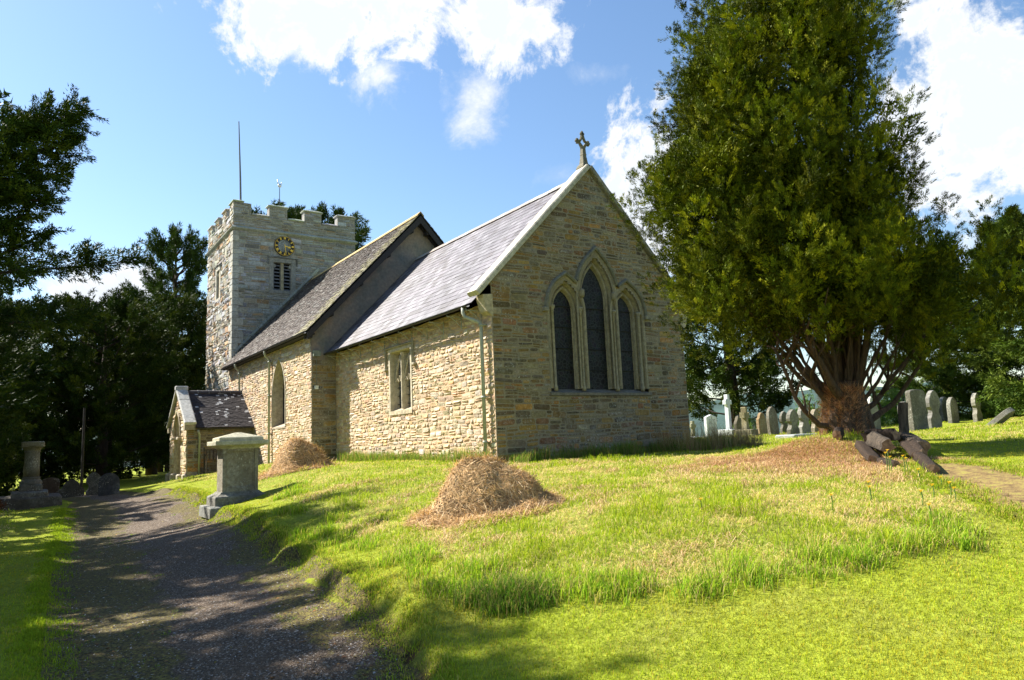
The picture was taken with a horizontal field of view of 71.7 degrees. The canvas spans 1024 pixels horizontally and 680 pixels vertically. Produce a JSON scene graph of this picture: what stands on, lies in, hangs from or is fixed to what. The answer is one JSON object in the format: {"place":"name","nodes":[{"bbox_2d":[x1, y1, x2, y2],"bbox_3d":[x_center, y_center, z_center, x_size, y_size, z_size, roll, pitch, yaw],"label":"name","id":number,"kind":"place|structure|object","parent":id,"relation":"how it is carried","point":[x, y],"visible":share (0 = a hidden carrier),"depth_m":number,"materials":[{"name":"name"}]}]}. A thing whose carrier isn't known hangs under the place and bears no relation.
{"place":"outdoors","nodes":[
{"label":"outdoors","id":0,"kind":"place"},
{"bbox_2d":[9,488,422,679],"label":"gravel path","id":1,"kind":"structure","parent":0,"point":[96,510],"depth_m":7.05,"materials":[{"name":"grey gravel"}]},
{"bbox_2d":[50,507,391,679],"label":"path weeds","id":2,"kind":"object","parent":1,"relation":"on","point":[163,574],"visible":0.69,"depth_m":8.35,"materials":[{"name":"green plant"}]},
{"bbox_2d":[52,503,399,679],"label":"fallen leaves","id":3,"kind":"object","parent":1,"relation":"on","point":[189,604],"visible":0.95,"depth_m":6.84,"materials":[{"name":"brown plant"}]},
{"bbox_2d":[53,501,399,679],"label":"loose stones","id":4,"kind":"object","parent":1,"relation":"on","point":[294,625],"visible":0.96,"depth_m":7.02,"materials":[{"name":"grey gravel"}]},
{"bbox_2d":[45,382,968,469],"bbox_3d":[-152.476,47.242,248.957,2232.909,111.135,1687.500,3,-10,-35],"label":"hills","id":5,"kind":"structure","parent":0,"point":[719,408],"depth_m":793.60,"materials":[{"name":"plant"}]},
{"bbox_2d":[0,417,1023,679],"bbox_3d":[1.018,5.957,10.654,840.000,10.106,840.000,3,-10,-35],"label":"ground","id":6,"kind":"structure","parent":0,"point":[36,519],"depth_m":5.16,"materials":[{"name":"green plant"}]},
{"bbox_2d":[0,500,6,508],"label":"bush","id":7,"kind":"object","parent":6,"relation":"on","point":[1,504],"visible":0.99,"depth_m":19.45,"materials":[{"name":"green plant"}]},
{"bbox_2d":[0,477,15,495],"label":"dark shrub","id":8,"kind":"object","parent":6,"relation":"on","point":[3,493],"visible":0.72,"depth_m":30.03,"materials":[{"name":"green plant"}]},
{"bbox_2d":[0,290,45,474],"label":"yew tree","id":9,"kind":"object","parent":6,"relation":"on","point":[7,364],"visible":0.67,"depth_m":20.99,"materials":[{"name":"green plant"}]},
{"bbox_2d":[0,259,53,433],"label":"yew tree","id":10,"kind":"object","parent":6,"relation":"on","point":[31,330],"visible":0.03,"depth_m":30.01,"materials":[{"name":"green plant"}]},
{"bbox_2d":[0,295,58,483],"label":"yew tree","id":11,"kind":"object","parent":6,"relation":"on","point":[44,343],"depth_m":38.02,"materials":[{"name":"green plant"}]},
{"bbox_2d":[0,89,60,409],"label":"yew tree","id":12,"kind":"object","parent":6,"relation":"on","point":[32,371],"visible":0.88,"depth_m":14.63,"materials":[{"name":"green plant"}]},
{"bbox_2d":[0,441,61,510],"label":"stone column","id":13,"kind":"structure","parent":6,"relation":"on","point":[31,493],"depth_m":20.80,"materials":[{"name":"grey stone"}]},
{"bbox_2d":[0,288,68,482],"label":"yew tree","id":14,"kind":"object","parent":6,"relation":"on","point":[37,388],"visible":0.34,"depth_m":25.56,"materials":[{"name":"green plant"}]},
{"bbox_2d":[2,449,68,491],"bbox_3d":[-25.096,6.433,35.384,4.886,2.717,5.239,-5,-8,15],"label":"dark shrub","id":15,"kind":"object","parent":6,"relation":"on","point":[63,479],"visible":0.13,"depth_m":35.54,"materials":[{"name":"green plant"}]},
{"bbox_2d":[1,507,91,679],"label":"verge grass","id":16,"kind":"structure","parent":6,"relation":"on","point":[58,529],"depth_m":7.84,"materials":[{"name":"green plant"}]},
{"bbox_2d":[0,341,98,479],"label":"yew tree","id":17,"kind":"object","parent":6,"relation":"on","point":[42,455],"visible":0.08,"depth_m":36.75,"materials":[{"name":"green plant"}]},
{"bbox_2d":[42,478,59,492],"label":"headstone","id":18,"kind":"object","parent":6,"relation":"on","point":[51,485],"visible":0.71,"depth_m":28.08,"materials":[{"name":"stone"}]},
{"bbox_2d":[0,84,108,296],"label":"yew tree","id":19,"kind":"object","parent":6,"relation":"on","point":[23,189],"visible":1,"depth_m":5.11,"materials":[{"name":"green plant"}]},
{"bbox_2d":[58,480,84,497],"bbox_3d":[-16.627,5.781,26.760,0.850,1.010,0.140,3,-10,-35],"label":"headstone","id":20,"kind":"object","parent":6,"relation":"on","point":[71,488],"visible":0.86,"depth_m":26.73,"materials":[{"name":"stone"}]},
{"bbox_2d":[0,236,154,341],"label":"yew tree","id":21,"kind":"object","parent":6,"relation":"on","point":[86,255],"visible":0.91,"depth_m":11.31,"materials":[{"name":"green plant"}]},
{"bbox_2d":[80,408,85,487],"bbox_3d":[-17.885,4.781,29.547,0.111,3.900,0.111,-1,-8,-12],"label":"wooden pole","id":22,"kind":"object","parent":6,"relation":"on","point":[82,451],"visible":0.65,"depth_m":29.54,"materials":[{"name":"brown wood"}]},
{"bbox_2d":[44,452,140,484],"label":"dark shrub","id":23,"kind":"object","parent":6,"relation":"on","point":[119,474],"visible":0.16,"depth_m":40.10,"materials":[{"name":"green plant"}]},
{"bbox_2d":[85,472,100,495],"bbox_3d":[-15.506,5.507,26.284,0.500,1.200,0.160,3,-10,-35],"label":"headstone","id":24,"kind":"object","parent":6,"relation":"on","point":[92,480],"visible":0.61,"depth_m":26.22,"materials":[{"name":"stone"}]},
{"bbox_2d":[10,287,189,479],"bbox_3d":[-21.178,2.539,36.680,8.606,10.726,8.625,-7,-9,30],"label":"yew tree","id":25,"kind":"object","parent":6,"relation":"on","point":[127,321],"visible":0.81,"depth_m":35.92,"materials":[{"name":"green plant"}]},
{"bbox_2d":[98,473,119,495],"bbox_3d":[-14.349,5.306,25.254,0.660,1.130,0.120,3,-10,-35],"label":"headstone","id":26,"kind":"object","parent":6,"relation":"on","point":[108,483],"visible":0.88,"depth_m":25.22,"materials":[{"name":"stone"}]},
{"bbox_2d":[41,302,192,472],"bbox_3d":[-23.252,3.118,40.710,9.319,10.764,8.545,3,-9,-32],"label":"yew tree","id":27,"kind":"object","parent":6,"relation":"on","point":[183,363],"visible":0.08,"depth_m":39.39,"materials":[{"name":"green plant"}]},
{"bbox_2d":[83,277,206,475],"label":"yew tree","id":28,"kind":"object","parent":6,"relation":"on","point":[177,315],"visible":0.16,"depth_m":44.36,"materials":[{"name":"green plant"}]},
{"bbox_2d":[126,352,202,472],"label":"yew tree","id":29,"kind":"object","parent":6,"relation":"on","point":[160,469],"visible":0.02,"depth_m":48.85,"materials":[{"name":"green plant"}]},
{"bbox_2d":[127,220,207,471],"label":"tall conifer","id":30,"kind":"object","parent":6,"relation":"on","point":[160,248],"visible":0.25,"depth_m":50.91,"materials":[{"name":"green plant"}]},
{"bbox_2d":[203,447,216,473],"bbox_3d":[-11.866,4.887,28.916,1.260,1.054,0.528,3,-10,-35],"label":"bench","id":31,"kind":"object","parent":6,"relation":"on","point":[204,455],"visible":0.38,"depth_m":28.78,"materials":[{"name":"brown wood"}]},
{"bbox_2d":[199,432,268,518],"bbox_3d":[-5.899,2.871,15.274,1.355,1.745,1.057,3,-10,-35],"label":"pedestal tomb","id":32,"kind":"object","parent":6,"relation":"on","point":[237,467],"visible":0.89,"depth_m":15.04,"materials":[{"name":"stone"}]},
{"bbox_2d":[204,198,314,281],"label":"tall conifer","id":33,"kind":"object","parent":6,"relation":"on","point":[290,210],"depth_m":63.27,"materials":[{"name":"green plant"}]},
{"bbox_2d":[258,435,339,480],"bbox_3d":[-5.571,3.070,18.340,2.446,1.309,2.860,3,-10,-35],"label":"hay pile","id":34,"kind":"object","parent":6,"relation":"on","point":[294,455],"visible":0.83,"depth_m":17.90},
{"bbox_2d":[163,485,477,679],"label":"bank grass","id":35,"kind":"structure","parent":6,"relation":"on","point":[241,510],"depth_m":6.80,"materials":[{"name":"green plant"}]},
{"bbox_2d":[287,201,371,248],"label":"tall conifer","id":36,"kind":"object","parent":6,"relation":"on","point":[361,233],"visible":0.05,"depth_m":62.57,"materials":[{"name":"green plant"}]},
{"bbox_2d":[355,241,364,250],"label":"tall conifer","id":37,"kind":"object","parent":6,"relation":"on","point":[359,246],"depth_m":63.02,"materials":[{"name":"green plant"}]},
{"bbox_2d":[165,121,691,481],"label":"church","id":38,"kind":"structure","parent":6,"relation":"on","point":[533,323],"depth_m":20.26,"materials":[{"name":"stone"}]},
{"bbox_2d":[165,411,186,481],"bbox_3d":[-14.197,4.742,30.434,0.630,3.396,3.950,3,-10,-35],"label":"porch doorway","id":39,"kind":"structure","parent":38,"relation":"in","point":[177,432],"depth_m":30.86,"materials":[{"name":"stone"}]},
{"bbox_2d":[214,262,221,302],"bbox_3d":[-15.504,-3.004,37.755,0.385,1.975,1.410,3,-10,-35],"label":"tower south window","id":40,"kind":"structure","parent":38,"relation":"in","point":[218,272],"depth_m":37.94,"materials":[{"name":"stone"}]},
{"bbox_2d":[271,357,285,428],"bbox_3d":[-8.877,2.042,27.628,0.452,2.799,1.790,3,-10,-35],"label":"nave window","id":41,"kind":"structure","parent":38,"relation":"in","point":[278,412],"depth_m":28.15,"materials":[{"name":"stone"}]},
{"bbox_2d":[267,256,297,294],"bbox_3d":[-11.884,-3.307,36.611,1.580,1.915,0.385,3,-10,-35],"label":"tower east louvre window","id":42,"kind":"structure","parent":38,"relation":"in","point":[282,270],"depth_m":36.60,"materials":[{"name":"stone"}]},
{"bbox_2d":[382,340,416,415],"bbox_3d":[-3.199,1.153,20.821,0.360,2.065,2.120,3,-10,-35],"label":"south window","id":43,"kind":"structure","parent":38,"relation":"in","point":[400,360],"depth_m":20.91,"materials":[{"name":"stone"}]},
{"bbox_2d":[542,245,651,395],"bbox_3d":[2.241,-0.532,18.832,3.710,4.055,0.360,3,-10,-35],"label":"east window","id":44,"kind":"structure","parent":38,"relation":"in","point":[597,345],"depth_m":18.95,"materials":[{"name":"stone"}]},
{"bbox_2d":[396,452,569,530],"bbox_3d":[-0.355,1.889,8.949,2.159,1.003,2.433,3,-10,-35],"label":"hay pile","id":45,"kind":"object","parent":6,"relation":"on","point":[475,487],"visible":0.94,"depth_m":8.54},
{"bbox_2d":[443,568,565,625],"bbox_3d":[-0.076,1.940,5.462,1.027,0.369,0.789,-3,-8,6],"label":"dense tussock","id":46,"kind":"object","parent":6,"relation":"on","point":[511,596],"visible":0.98,"depth_m":5.41,"materials":[{"name":"green plant"}]},
{"bbox_2d":[331,432,738,462],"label":"wall foot grass","id":47,"kind":"structure","parent":6,"relation":"on","point":[629,449],"depth_m":17.93,"materials":[{"name":"plant"}]},
{"bbox_2d":[281,453,938,583],"bbox_3d":[0.953,2.212,10.346,7.450,0.821,9.888,3,-10,-35],"label":"matted straw","id":48,"kind":"object","parent":6,"relation":"on","point":[666,472],"visible":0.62,"depth_m":8.81,"materials":[{"name":"beige plant"}]},
{"bbox_2d":[269,478,1000,616],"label":"edge tussocks","id":49,"kind":"object","parent":6,"relation":"on","point":[700,582],"visible":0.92,"depth_m":5.61,"materials":[{"name":"green plant"}]},
{"bbox_2d":[643,420,768,452],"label":"dry stalks","id":50,"kind":"object","parent":6,"relation":"on","point":[742,439],"visible":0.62,"depth_m":18.76,"materials":[{"name":"brown plant"}]},
{"bbox_2d":[704,415,716,435],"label":"headstone","id":51,"kind":"object","parent":6,"relation":"on","point":[712,421],"visible":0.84,"depth_m":28.61,"materials":[{"name":"white stone"}]},
{"bbox_2d":[718,394,732,434],"bbox_3d":[9.578,3.393,31.425,0.792,1.950,0.720,5,-11,-43],"label":"celtic cross","id":52,"kind":"object","parent":6,"relation":"on","point":[726,402],"visible":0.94,"depth_m":31.37,"materials":[{"name":"white stone"}]},
{"bbox_2d":[655,245,820,427],"bbox_3d":[12.112,-0.357,38.823,10.174,12.559,11.095,-7,-9,32],"label":"yew tree","id":53,"kind":"object","parent":6,"relation":"on","point":[723,372],"visible":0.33,"depth_m":36.98,"materials":[{"name":"green plant"}]},
{"bbox_2d":[734,415,741,429],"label":"headstone","id":54,"kind":"object","parent":6,"relation":"on","point":[737,420],"visible":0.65,"depth_m":31.10,"materials":[{"name":"stone"}]},
{"bbox_2d":[733,407,760,435],"bbox_3d":[9.301,3.302,28.305,1.000,1.250,1.100,-9,-10,37],"label":"stone cross","id":55,"kind":"object","parent":6,"relation":"on","point":[744,415],"visible":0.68,"depth_m":28.19,"materials":[{"name":"grey stone"}]},
{"bbox_2d":[732,414,767,430],"bbox_3d":[11.671,4.215,35.108,2.480,1.396,2.461,-3,-8,2],"label":"bush","id":56,"kind":"object","parent":6,"relation":"on","point":[751,423],"visible":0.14,"depth_m":34.81,"materials":[{"name":"green plant"}]},
{"bbox_2d":[756,412,767,433],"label":"headstone","id":57,"kind":"object","parent":6,"relation":"on","point":[761,421],"visible":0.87,"depth_m":31.76,"materials":[{"name":"stone"}]},
{"bbox_2d":[766,407,779,434],"bbox_3d":[10.633,3.466,28.914,0.740,1.500,0.130,5,-13,-43],"label":"headstone","id":58,"kind":"object","parent":6,"relation":"on","point":[772,421],"visible":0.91,"depth_m":28.82,"materials":[{"name":"stone"}]},
{"bbox_2d":[779,411,787,433],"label":"headstone","id":59,"kind":"object","parent":6,"relation":"on","point":[782,420],"visible":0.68,"depth_m":33.27,"materials":[{"name":"stone"}]},
{"bbox_2d":[786,409,799,434],"bbox_3d":[10.980,3.390,27.714,0.700,1.350,0.170,4,-9,-40],"label":"headstone","id":60,"kind":"object","parent":6,"relation":"on","point":[792,418],"visible":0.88,"depth_m":27.61,"materials":[{"name":"stone"}]},
{"bbox_2d":[775,433,816,438],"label":"grave slab","id":61,"kind":"structure","parent":6,"relation":"on","point":[789,435],"depth_m":23.41,"materials":[{"name":"stone"}]},
{"bbox_2d":[797,408,810,433],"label":"headstone","id":62,"kind":"object","parent":6,"relation":"on","point":[804,426],"visible":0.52,"depth_m":29.26,"materials":[{"name":"stone"}]},
{"bbox_2d":[786,389,821,425],"bbox_3d":[13.200,3.236,31.388,1.931,2.234,1.928,3,-10,-35],"label":"bush","id":63,"kind":"object","parent":6,"relation":"on","point":[811,408],"visible":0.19,"depth_m":31.34,"materials":[{"name":"green plant"}]},
{"bbox_2d":[605,0,1023,434],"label":"conifer tree","id":64,"kind":"object","parent":6,"relation":"on","point":[800,241],"visible":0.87,"depth_m":12.21,"materials":[{"name":"green plant"}]},
{"bbox_2d":[810,409,818,432],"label":"headstone","id":65,"kind":"object","parent":6,"relation":"on","point":[814,413],"visible":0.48,"depth_m":30.09,"materials":[{"name":"stone"}]},
{"bbox_2d":[660,434,993,481],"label":"dead litter","id":66,"kind":"object","parent":6,"relation":"on","point":[779,457],"visible":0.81,"depth_m":10.90,"materials":[{"name":"brown plant"}]},
{"bbox_2d":[832,427,844,439],"bbox_3d":[5.351,1.528,11.633,0.159,0.216,0.313,-7,-9,31],"label":"log","id":67,"kind":"object","parent":6,"relation":"on","point":[838,433],"visible":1,"depth_m":11.53,"materials":[{"name":"brown wood"}]},
{"bbox_2d":[854,440,879,462],"bbox_3d":[5.253,1.664,10.469,0.203,0.349,1.104,-5,-8,18],"label":"log","id":68,"kind":"object","parent":6,"relation":"on","point":[868,453],"visible":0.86,"depth_m":10.34,"materials":[{"name":"brown wood"}]},
{"bbox_2d":[865,431,896,454],"bbox_3d":[5.442,1.511,10.456,0.257,0.341,0.678,-4,-8,9],"label":"log","id":69,"kind":"object","parent":68,"relation":"on","point":[877,441],"visible":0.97,"depth_m":10.32,"materials":[{"name":"brown wood"}]},
{"bbox_2d":[868,402,880,428],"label":"headstone","id":70,"kind":"object","parent":6,"relation":"on","point":[877,422],"visible":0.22,"depth_m":26.60,"materials":[{"name":"stone"}]},
{"bbox_2d":[860,428,900,441],"bbox_3d":[5.698,1.477,10.954,0.252,0.219,0.590,0,-8,-18],"label":"log","id":71,"kind":"object","parent":6,"relation":"on","point":[892,434],"visible":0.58,"depth_m":10.77,"materials":[{"name":"brown wood"}]},
{"bbox_2d":[863,457,899,466],"bbox_3d":[5.147,1.681,9.887,0.110,0.176,0.910,-3,-8,3],"label":"log","id":72,"kind":"object","parent":6,"relation":"on","point":[895,463],"visible":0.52,"depth_m":9.63,"materials":[{"name":"brown wood"}]},
{"bbox_2d":[878,384,927,425],"bbox_3d":[18.675,3.131,33.850,3.089,2.149,2.842,-5,-8,15],"label":"bush","id":73,"kind":"object","parent":6,"relation":"on","point":[888,415],"visible":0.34,"depth_m":33.82,"materials":[{"name":"green plant"}]},
{"bbox_2d":[898,402,908,432],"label":"headstone","id":74,"kind":"object","parent":6,"relation":"on","point":[903,422],"visible":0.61,"depth_m":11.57,"materials":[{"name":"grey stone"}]},
{"bbox_2d":[900,438,927,457],"bbox_3d":[5.729,1.562,10.104,0.228,0.325,1.039,-6,-9,21],"label":"log","id":75,"kind":"object","parent":6,"relation":"on","point":[911,446],"visible":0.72,"depth_m":9.99,"materials":[{"name":"brown wood"}]},
{"bbox_2d":[898,432,930,451],"bbox_3d":[5.996,1.520,10.569,0.232,0.303,0.741,-4,-8,9],"label":"log","id":76,"kind":"object","parent":75,"relation":"on","point":[924,444],"visible":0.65,"depth_m":10.51,"materials":[{"name":"brown wood"}]},
{"bbox_2d":[905,389,928,431],"bbox_3d":[13.137,2.444,22.977,0.860,1.690,0.170,2,-9,-32],"label":"headstone","id":77,"kind":"object","parent":6,"relation":"on","point":[917,411],"visible":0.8,"depth_m":22.87,"materials":[{"name":"stone"}]},
{"bbox_2d":[913,452,939,474],"bbox_3d":[5.316,1.578,9.120,0.159,0.257,1.266,-6,-9,23],"label":"log","id":78,"kind":"object","parent":6,"relation":"on","point":[930,465],"visible":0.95,"depth_m":8.83,"materials":[{"name":"brown wood"}]},
{"bbox_2d":[925,390,942,428],"bbox_3d":[15.273,2.699,25.679,0.720,1.750,0.160,2,-8,-32],"label":"headstone","id":79,"kind":"object","parent":6,"relation":"on","point":[932,400],"visible":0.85,"depth_m":25.59,"materials":[{"name":"stone"}]},
{"bbox_2d":[939,397,947,420],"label":"headstone","id":80,"kind":"object","parent":6,"relation":"on","point":[943,410],"visible":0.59,"depth_m":32.93,"materials":[{"name":"stone"}]},
{"bbox_2d":[866,245,1023,425],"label":"spreading conifer","id":81,"kind":"object","parent":6,"relation":"on","point":[899,383],"visible":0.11,"depth_m":37.91,"materials":[{"name":"green plant"}]},
{"bbox_2d":[881,456,1023,537],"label":"path edge grass","id":82,"kind":"structure","parent":6,"relation":"on","point":[1012,469],"depth_m":7.84,"materials":[{"name":"green plant"}]},
{"bbox_2d":[946,397,959,422],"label":"headstone","id":83,"kind":"object","parent":6,"relation":"on","point":[952,410],"visible":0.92,"depth_m":30.31,"materials":[{"name":"stone"}]},
{"bbox_2d":[911,204,1023,419],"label":"spreading conifer","id":84,"kind":"object","parent":6,"relation":"on","point":[989,356],"visible":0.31,"depth_m":35.07,"materials":[{"name":"green plant"}]},
{"bbox_2d":[971,393,982,421],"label":"headstone","id":85,"kind":"object","parent":6,"relation":"on","point":[977,415],"visible":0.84,"depth_m":29.88,"materials":[{"name":"stone"}]},
{"bbox_2d":[975,263,1023,416],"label":"spreading conifer","id":86,"kind":"object","parent":6,"relation":"on","point":[1001,386],"visible":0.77,"depth_m":28.44,"materials":[{"name":"green plant"}]},
{"bbox_2d":[986,407,1014,425],"bbox_3d":[14.595,2.438,21.294,0.500,0.150,1.070,18,-60,-43],"label":"headstone","id":87,"kind":"object","parent":6,"relation":"on","point":[1002,417],"visible":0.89,"depth_m":21.09,"materials":[{"name":"stone"}]},
{"bbox_2d":[982,387,1023,418],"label":"bush","id":88,"kind":"object","parent":6,"relation":"on","point":[995,409],"visible":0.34,"depth_m":31.73,"materials":[{"name":"green plant"}]},
{"bbox_2d":[0,416,1023,592],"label":"long grass","id":89,"kind":"structure","parent":0,"point":[530,545],"depth_m":7.71,"materials":[{"name":"green plant"}]},
{"bbox_2d":[0,0,1023,415],"label":"sky","id":90,"kind":"structure","parent":0,"point":[461,114],"materials":[{"name":"blue"}]},
{"bbox_2d":[690,421,695,435],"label":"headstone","id":91,"kind":"object","parent":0,"point":[691,425],"visible":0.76,"depth_m":34.53,"materials":[{"name":"stone"}]},
{"bbox_2d":[903,462,1023,520],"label":"worn path","id":92,"kind":"structure","parent":0,"point":[1011,485],"depth_m":7.86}
]}

